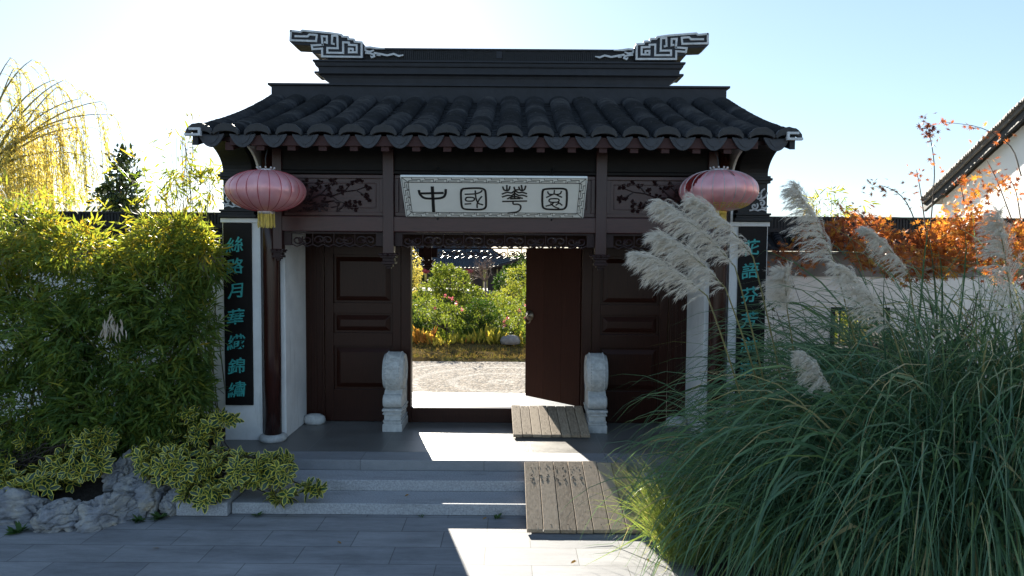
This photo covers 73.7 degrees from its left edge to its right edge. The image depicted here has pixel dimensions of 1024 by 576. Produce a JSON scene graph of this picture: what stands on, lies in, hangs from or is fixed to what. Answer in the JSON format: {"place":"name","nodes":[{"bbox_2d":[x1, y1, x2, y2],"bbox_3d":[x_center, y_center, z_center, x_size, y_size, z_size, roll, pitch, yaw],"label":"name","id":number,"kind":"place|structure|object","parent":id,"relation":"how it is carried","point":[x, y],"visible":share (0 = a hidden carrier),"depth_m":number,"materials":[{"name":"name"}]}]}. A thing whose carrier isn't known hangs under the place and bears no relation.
{"place":"outdoors","nodes":[
{"label":"outdoors","id":0,"kind":"place"},
{"bbox_2d":[0,512,696,575],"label":"forecourt paving","id":1,"kind":"structure","parent":0,"point":[230,544],"depth_m":6.90,"materials":[{"name":"grey stone"}]},
{"bbox_2d":[4,520,29,534],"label":"weed","id":2,"kind":"object","parent":1,"relation":"on","point":[18,529],"visible":0.99,"depth_m":7.24,"materials":[{"name":"green plant"}]},
{"bbox_2d":[0,486,53,525],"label":"rock","id":3,"kind":"object","parent":1,"relation":"on","point":[22,506],"visible":0.44,"depth_m":7.46,"materials":[{"name":"stone"}]},
{"bbox_2d":[30,497,86,532],"bbox_3d":[-4.903,2.528,7.431,0.568,0.470,0.485,-1,3,-33],"label":"rock","id":4,"kind":"object","parent":1,"relation":"on","point":[57,515],"visible":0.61,"depth_m":7.28,"materials":[{"name":"stone"}]},
{"bbox_2d":[75,490,138,532],"bbox_3d":[-4.493,2.533,7.552,0.434,0.581,0.675,3,4,36],"label":"rock","id":5,"kind":"object","parent":1,"relation":"on","point":[101,512],"visible":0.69,"depth_m":7.41,"materials":[{"name":"stone"}]},
{"bbox_2d":[0,423,224,513],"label":"planting soil","id":6,"kind":"structure","parent":1,"relation":"on","point":[89,490],"depth_m":8.01,"materials":[{"name":"brown soil"}]},
{"bbox_2d":[0,407,122,499],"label":"variegated bush","id":7,"kind":"object","parent":6,"relation":"on","point":[72,467],"visible":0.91,"depth_m":7.85,"materials":[{"name":"green plant"}]},
{"bbox_2d":[0,170,188,472],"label":"bamboo","id":8,"kind":"object","parent":6,"relation":"on","point":[69,399],"visible":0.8,"depth_m":8.22,"materials":[{"name":"green plant"}]},
{"bbox_2d":[60,188,237,462],"bbox_3d":[-4.570,0.507,8.652,1.941,3.660,1.947,3,4,38],"label":"bamboo","id":9,"kind":"object","parent":6,"relation":"on","point":[179,273],"visible":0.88,"depth_m":8.42,"materials":[{"name":"green plant"}]},
{"bbox_2d":[102,113,224,445],"bbox_3d":[-4.652,-0.071,9.384,1.612,4.628,1.197,0,3,0],"label":"bamboo","id":10,"kind":"object","parent":6,"relation":"on","point":[195,176],"visible":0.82,"depth_m":9.25,"materials":[{"name":"green plant"}]},
{"bbox_2d":[154,405,243,456],"bbox_3d":[-3.840,1.806,8.505,1.032,0.826,0.793,0,3,0],"label":"variegated bush","id":11,"kind":"object","parent":6,"relation":"on","point":[196,438],"visible":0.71,"depth_m":8.33,"materials":[{"name":"green plant"}]},
{"bbox_2d":[124,436,327,513],"bbox_3d":[-3.265,2.121,7.957,2.363,0.766,1.020,0,3,0],"label":"variegated bush","id":12,"kind":"object","parent":6,"relation":"on","point":[178,465],"visible":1,"depth_m":7.73,"materials":[{"name":"green plant"}]},
{"bbox_2d":[101,444,137,493],"bbox_3d":[-4.635,2.280,8.126,0.462,0.797,0.424,-2,4,-39],"label":"rock","id":13,"kind":"object","parent":1,"relation":"on","point":[122,467],"visible":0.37,"depth_m":8.00,"materials":[{"name":"stone"}]},
{"bbox_2d":[130,514,146,522],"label":"weed","id":14,"kind":"object","parent":1,"relation":"on","point":[139,519],"visible":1,"depth_m":7.56,"materials":[{"name":"green plant"}]},
{"bbox_2d":[112,469,170,517],"bbox_3d":[-4.240,2.447,7.899,0.699,0.777,0.564,-1,3,-22],"label":"rock","id":15,"kind":"object","parent":1,"relation":"on","point":[148,497],"visible":0.34,"depth_m":7.74,"materials":[{"name":"stone"}]},
{"bbox_2d":[147,511,168,520],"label":"weed","id":16,"kind":"object","parent":1,"relation":"on","point":[157,515],"visible":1,"depth_m":7.64,"materials":[{"name":"green plant"}]},
{"bbox_2d":[159,485,181,516],"bbox_3d":[-3.868,2.466,7.802,0.274,0.453,0.235,1,3,18],"label":"rock","id":17,"kind":"object","parent":1,"relation":"on","point":[167,505],"visible":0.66,"depth_m":7.73,"materials":[{"name":"stone"}]},
{"bbox_2d":[176,451,727,516],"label":"stone steps","id":18,"kind":"structure","parent":1,"relation":"on","point":[432,483],"depth_m":8.20,"materials":[{"name":"stone"}]},
{"bbox_2d":[524,461,642,533],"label":"wooden ramp","id":19,"kind":"structure","parent":18,"relation":"on","point":[577,474],"depth_m":7.79,"materials":[{"name":"grey wood"}]},
{"bbox_2d":[686,509,875,575],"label":"grass bed soil","id":20,"kind":"structure","parent":1,"relation":"on","point":[701,570],"depth_m":6.45,"materials":[{"name":"brown soil"}]},
{"bbox_2d":[582,439,789,575],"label":"grass tuft","id":21,"kind":"object","parent":20,"relation":"on","point":[671,551],"visible":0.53,"depth_m":6.52,"materials":[{"name":"green plant"}]},
{"bbox_2d":[564,179,1023,575],"bbox_3d":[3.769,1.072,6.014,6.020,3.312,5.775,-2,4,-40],"label":"pampas grass","id":22,"kind":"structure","parent":20,"relation":"on","point":[808,368],"depth_m":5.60,"materials":[{"name":"plant"}]},
{"bbox_2d":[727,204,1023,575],"bbox_3d":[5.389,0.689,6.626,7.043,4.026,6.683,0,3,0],"label":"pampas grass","id":23,"kind":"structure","parent":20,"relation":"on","point":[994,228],"depth_m":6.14,"materials":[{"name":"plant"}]},
{"bbox_2d":[767,113,1023,384],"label":"maple tree","id":24,"kind":"object","parent":20,"relation":"on","point":[941,247],"visible":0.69,"depth_m":7.95,"materials":[{"name":"orange plant"}]},
{"bbox_2d":[211,392,695,453],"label":"porch floor","id":25,"kind":"structure","parent":0,"point":[362,436],"depth_m":9.62,"materials":[{"name":"grey stone"}]},
{"bbox_2d":[304,413,325,424],"bbox_3d":[-2.990,1.977,10.335,0.338,0.155,0.235,0,3,0],"label":"foot stone","id":26,"kind":"object","parent":25,"relation":"on","point":[315,419],"visible":1,"depth_m":10.26,"materials":[{"name":"grey stone"}]},
{"bbox_2d":[382,351,407,431],"bbox_3d":[-1.734,1.503,10.145,0.309,1.144,0.609,0,3,0],"label":"drum stone","id":27,"kind":"object","parent":25,"relation":"on","point":[394,378],"visible":1,"depth_m":9.90,"materials":[{"name":"grey stone"}]},
{"bbox_2d":[184,29,802,443],"bbox_3d":[-0.227,-1.062,11.331,7.540,6.189,6.000,0,3,0],"label":"gatehouse","id":28,"kind":"object","parent":25,"relation":"on","point":[630,133],"visible":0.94,"depth_m":10.14,"materials":[{"name":"dark roof tile"},{"name":"carved dark wood"},{"name":"white plaster"}]},
{"bbox_2d":[223,223,253,404],"bbox_3d":[-3.732,0.363,9.311,0.385,2.495,0.037,0,3,0],"label":"couplet board","id":29,"kind":"object","parent":28,"relation":"attached to","point":[238,310],"visible":0.94,"depth_m":9.30,"materials":[{"name":"black wood"}]},
{"bbox_2d":[224,149,306,228],"bbox_3d":[-3.032,-1.229,8.422,0.950,0.983,0.952,0,3,0],"label":"lantern","id":30,"kind":"object","parent":28,"relation":"hanging from","point":[268,193],"visible":1,"depth_m":8.11,"materials":[{"name":"pink fabric"}]},
{"bbox_2d":[324,246,400,420],"bbox_3d":[-2.275,0.710,10.460,1.160,2.708,0.080,0,3,0],"label":"panelled door","id":31,"kind":"structure","parent":28,"relation":"in","point":[363,296],"depth_m":10.43,"materials":[{"name":"brown wood"}]},
{"bbox_2d":[400,167,587,220],"bbox_3d":[-0.226,-1.225,8.738,2.330,0.698,0.528,0,3,0],"label":"plaque","id":32,"kind":"object","parent":28,"relation":"attached to","point":[491,196],"visible":1,"depth_m":8.69,"materials":[{"name":"white wood"}]},
{"bbox_2d":[525,248,581,405],"bbox_3d":[0.630,0.590,10.909,0.115,2.455,1.160,-2,4,-45],"label":"open door","id":33,"kind":"structure","parent":28,"relation":"in","point":[553,276],"depth_m":10.89,"materials":[{"name":"brown wood"}]},
{"bbox_2d":[591,248,668,422],"bbox_3d":[1.795,0.739,10.460,1.160,2.708,0.080,0,3,0],"label":"panelled door","id":34,"kind":"structure","parent":28,"relation":"in","point":[629,326],"depth_m":10.43,"materials":[{"name":"brown wood"}]},
{"bbox_2d":[679,153,758,227],"bbox_3d":[2.546,-1.209,8.421,0.950,0.943,0.952,0,3,0],"label":"lantern","id":35,"kind":"object","parent":28,"relation":"hanging from","point":[723,190],"visible":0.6,"depth_m":8.07,"materials":[{"name":"pink fabric"},{"name":"gold trim"},{"name":"pale metal"}]},
{"bbox_2d":[734,227,766,407],"bbox_3d":[3.256,0.415,9.311,0.385,2.495,0.037,0,3,0],"label":"couplet board","id":36,"kind":"object","parent":28,"relation":"attached to","point":[756,237],"visible":0.56,"depth_m":9.28,"materials":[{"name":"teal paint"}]},
{"bbox_2d":[511,405,589,437],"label":"wooden ramp","id":37,"kind":"structure","parent":25,"relation":"on","point":[572,423],"depth_m":9.97,"materials":[{"name":"brown wood"}]},
{"bbox_2d":[583,352,607,433],"bbox_3d":[1.241,1.525,10.145,0.309,1.144,0.609,0,3,0],"label":"drum stone","id":38,"kind":"object","parent":25,"relation":"on","point":[595,381],"visible":0.98,"depth_m":9.89,"materials":[{"name":"grey stone"}]},
{"bbox_2d":[666,416,686,427],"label":"foot stone","id":39,"kind":"object","parent":25,"relation":"on","point":[678,422],"visible":0.36,"depth_m":10.26,"materials":[{"name":"grey stone"}]},
{"bbox_2d":[412,246,517,293],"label":"pavilion","id":40,"kind":"structure","parent":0,"point":[467,263],"depth_m":69.92,"materials":[{"name":"brown wood"}]},
{"bbox_2d":[421,269,429,279],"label":"lantern","id":41,"kind":"object","parent":40,"relation":"hanging from","point":[425,271],"visible":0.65,"depth_m":68.90,"materials":[{"name":"red fabric"}]},
{"bbox_2d":[466,269,473,278],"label":"lantern","id":42,"kind":"object","parent":40,"relation":"hanging from","point":[470,271],"visible":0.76,"depth_m":68.77,"materials":[{"name":"red fabric"}]},
{"bbox_2d":[473,269,482,288],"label":"lattice door","id":43,"kind":"structure","parent":40,"relation":"in","point":[478,282],"depth_m":69.98,"materials":[{"name":"brown wood"}]},
{"bbox_2d":[488,269,493,290],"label":"lattice door","id":44,"kind":"structure","parent":40,"relation":"in","point":[490,280],"depth_m":70.00,"materials":[{"name":"brown wood"}]},
{"bbox_2d":[412,361,524,392],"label":"pebble path","id":45,"kind":"structure","parent":0,"point":[468,377],"depth_m":16.50,"materials":[{"name":"beige gravel"}]},
{"bbox_2d":[412,339,524,361],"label":"garden lawn","id":46,"kind":"structure","parent":0,"point":[475,359],"depth_m":19.58,"materials":[{"name":"green plant"}]},
{"bbox_2d":[412,326,419,343],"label":"leafy perennial","id":47,"kind":"object","parent":46,"relation":"on","point":[414,337],"visible":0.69,"depth_m":21.62,"materials":[{"name":"orange plant"}]},
{"bbox_2d":[416,326,437,343],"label":"leafy perennial","id":48,"kind":"object","parent":46,"relation":"on","point":[423,337],"visible":0.94,"depth_m":21.44,"materials":[{"name":"orange plant"}]},
{"bbox_2d":[412,294,466,338],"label":"rose bush","id":49,"kind":"object","parent":46,"relation":"on","point":[437,310],"visible":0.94,"depth_m":22.49,"materials":[{"name":"green plant"}]},
{"bbox_2d":[428,335,455,345],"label":"leafy perennial","id":50,"kind":"object","parent":46,"relation":"on","point":[439,341],"visible":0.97,"depth_m":21.22,"materials":[{"name":"yellow plant"}]},
{"bbox_2d":[435,332,463,343],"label":"leafy perennial","id":51,"kind":"object","parent":46,"relation":"on","point":[450,336],"visible":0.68,"depth_m":21.81,"materials":[{"name":"yellow plant"}]},
{"bbox_2d":[464,331,484,343],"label":"leafy perennial","id":52,"kind":"object","parent":46,"relation":"on","point":[473,337],"visible":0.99,"depth_m":21.82,"materials":[{"name":"green plant"}]},
{"bbox_2d":[461,297,508,335],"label":"rose bush","id":53,"kind":"object","parent":46,"relation":"on","point":[479,322],"visible":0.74,"depth_m":22.88,"materials":[{"name":"green plant"}]},
{"bbox_2d":[473,323,496,341],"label":"leafy perennial","id":54,"kind":"object","parent":46,"relation":"on","point":[488,328],"visible":0.41,"depth_m":22.34,"materials":[{"name":"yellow plant"}]},
{"bbox_2d":[485,330,506,344],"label":"leafy perennial","id":55,"kind":"object","parent":46,"relation":"on","point":[491,338],"visible":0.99,"depth_m":21.50,"materials":[{"name":"yellow plant"}]},
{"bbox_2d":[493,287,525,346],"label":"rose bush","id":56,"kind":"object","parent":46,"relation":"on","point":[516,326],"visible":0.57,"depth_m":21.93,"materials":[{"name":"green plant"}]},
{"bbox_2d":[500,335,520,344],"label":"garden stone","id":57,"kind":"object","parent":46,"relation":"on","point":[510,340],"visible":0.99,"depth_m":21.17,"materials":[{"name":"grey stone"}]},
{"bbox_2d":[507,330,522,342],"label":"leafy perennial","id":58,"kind":"object","parent":46,"relation":"on","point":[520,336],"visible":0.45,"depth_m":21.39,"materials":[{"name":"yellow plant"}]},
{"bbox_2d":[0,0,1023,255],"label":"sky","id":59,"kind":"structure","parent":0,"point":[856,78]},
{"bbox_2d":[412,256,872,361],"bbox_3d":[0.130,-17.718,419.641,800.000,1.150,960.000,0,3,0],"label":"ground","id":60,"kind":"structure","parent":0,"point":[423,280],"depth_m":70.81,"materials":[{"name":"green plant"}]},
{"bbox_2d":[0,57,129,210],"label":"willow tree","id":61,"kind":"object","parent":60,"relation":"on","point":[10,159],"visible":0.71,"depth_m":20.31,"materials":[{"name":"bark"},{"name":"leaf"}]},
{"bbox_2d":[0,211,224,427],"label":"garden wall","id":62,"kind":"structure","parent":60,"relation":"on","point":[108,217],"depth_m":10.65,"materials":[{"name":"white paint"}]},
{"bbox_2d":[85,143,149,246],"bbox_3d":[-7.590,-0.262,13.216,1.258,5.073,0.935,0,3,0],"label":"evergreen tree","id":63,"kind":"object","parent":60,"relation":"on","point":[116,197],"visible":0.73,"depth_m":12.99,"materials":[{"name":"green plant"}]},
{"bbox_2d":[412,249,422,302],"bbox_3d":[-6.040,-0.543,40.010,1.764,4.019,1.696,-1,3,-32],"label":"garden tree","id":64,"kind":"object","parent":60,"relation":"on","point":[414,283],"visible":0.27,"depth_m":39.90,"materials":[{"name":"yellow plant"}]},
{"bbox_2d":[412,298,438,332],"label":"shrub","id":65,"kind":"object","parent":60,"relation":"on","point":[417,324],"visible":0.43,"depth_m":23.35,"materials":[{"name":"green plant"}]},
{"bbox_2d":[412,269,466,278],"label":"tree","id":66,"kind":"object","parent":60,"relation":"on","point":[430,273],"visible":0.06,"depth_m":107.94,"materials":[{"name":"green plant"}]},
{"bbox_2d":[412,261,484,323],"bbox_3d":[-2.521,0.291,27.028,3.147,2.716,1.849,0,3,0],"label":"round tree","id":67,"kind":"object","parent":60,"relation":"on","point":[437,287],"visible":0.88,"depth_m":26.80,"materials":[{"name":"green plant"}]},
{"bbox_2d":[412,298,525,343],"bbox_3d":[-0.659,1.479,32.887,16.171,1.411,22.397,0,3,0],"label":"ground cover","id":68,"kind":"object","parent":60,"relation":"on","point":[440,332],"visible":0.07,"depth_m":26.09,"materials":[{"name":"green plant"}]},
{"bbox_2d":[439,289,522,325],"bbox_3d":[-1.119,0.838,26.291,3.326,1.686,2.866,0,3,0],"label":"shrub","id":69,"kind":"object","parent":60,"relation":"on","point":[499,298],"visible":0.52,"depth_m":25.46,"materials":[{"name":"green plant"}]},
{"bbox_2d":[467,259,495,296],"bbox_3d":[-1.673,-0.140,37.841,1.691,3.296,1.563,0,3,0],"label":"bare tree","id":70,"kind":"object","parent":60,"relation":"on","point":[481,268],"visible":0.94,"depth_m":37.97,"materials":[{"name":"brown plant"}]},
{"bbox_2d":[491,269,519,296],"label":"shrub","id":71,"kind":"object","parent":60,"relation":"on","point":[497,286],"visible":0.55,"depth_m":41.81,"materials":[{"name":"green plant"}]},
{"bbox_2d":[494,262,525,312],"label":"bamboo hedge","id":72,"kind":"object","parent":60,"relation":"on","point":[514,288],"visible":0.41,"depth_m":33.35,"materials":[{"name":"green plant"}]},
{"bbox_2d":[501,252,525,286],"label":"garden tree","id":73,"kind":"object","parent":60,"relation":"on","point":[518,263],"visible":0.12,"depth_m":83.99,"materials":[{"name":"green plant"}]},
{"bbox_2d":[797,183,880,344],"bbox_3d":[5.367,0.173,11.581,1.152,4.062,0.981,0,3,-16],"label":"bamboo","id":74,"kind":"object","parent":60,"relation":"on","point":[831,201],"visible":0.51,"depth_m":11.45,"materials":[{"name":"green plant"}]},
{"bbox_2d":[745,283,933,389],"bbox_3d":[4.275,1.103,9.472,2.865,2.814,3.749,3,4,38],"label":"twiggy shrub","id":75,"kind":"object","parent":60,"relation":"on","point":[805,328],"visible":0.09,"depth_m":9.96,"materials":[{"name":"green plant"}]},
{"bbox_2d":[835,311,857,341],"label":"shrub","id":76,"kind":"object","parent":60,"relation":"on","point":[844,322],"visible":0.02,"depth_m":12.17,"materials":[{"name":"green plant"}]},
{"bbox_2d":[764,216,1023,424],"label":"garden wall","id":77,"kind":"structure","parent":60,"relation":"on","point":[777,226],"depth_m":10.62,"materials":[{"name":"white paint"}]},
{"bbox_2d":[920,98,1023,252],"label":"white house","id":78,"kind":"structure","parent":0,"point":[1009,124],"depth_m":12.72,"materials":[{"name":"paint"}]}
]}

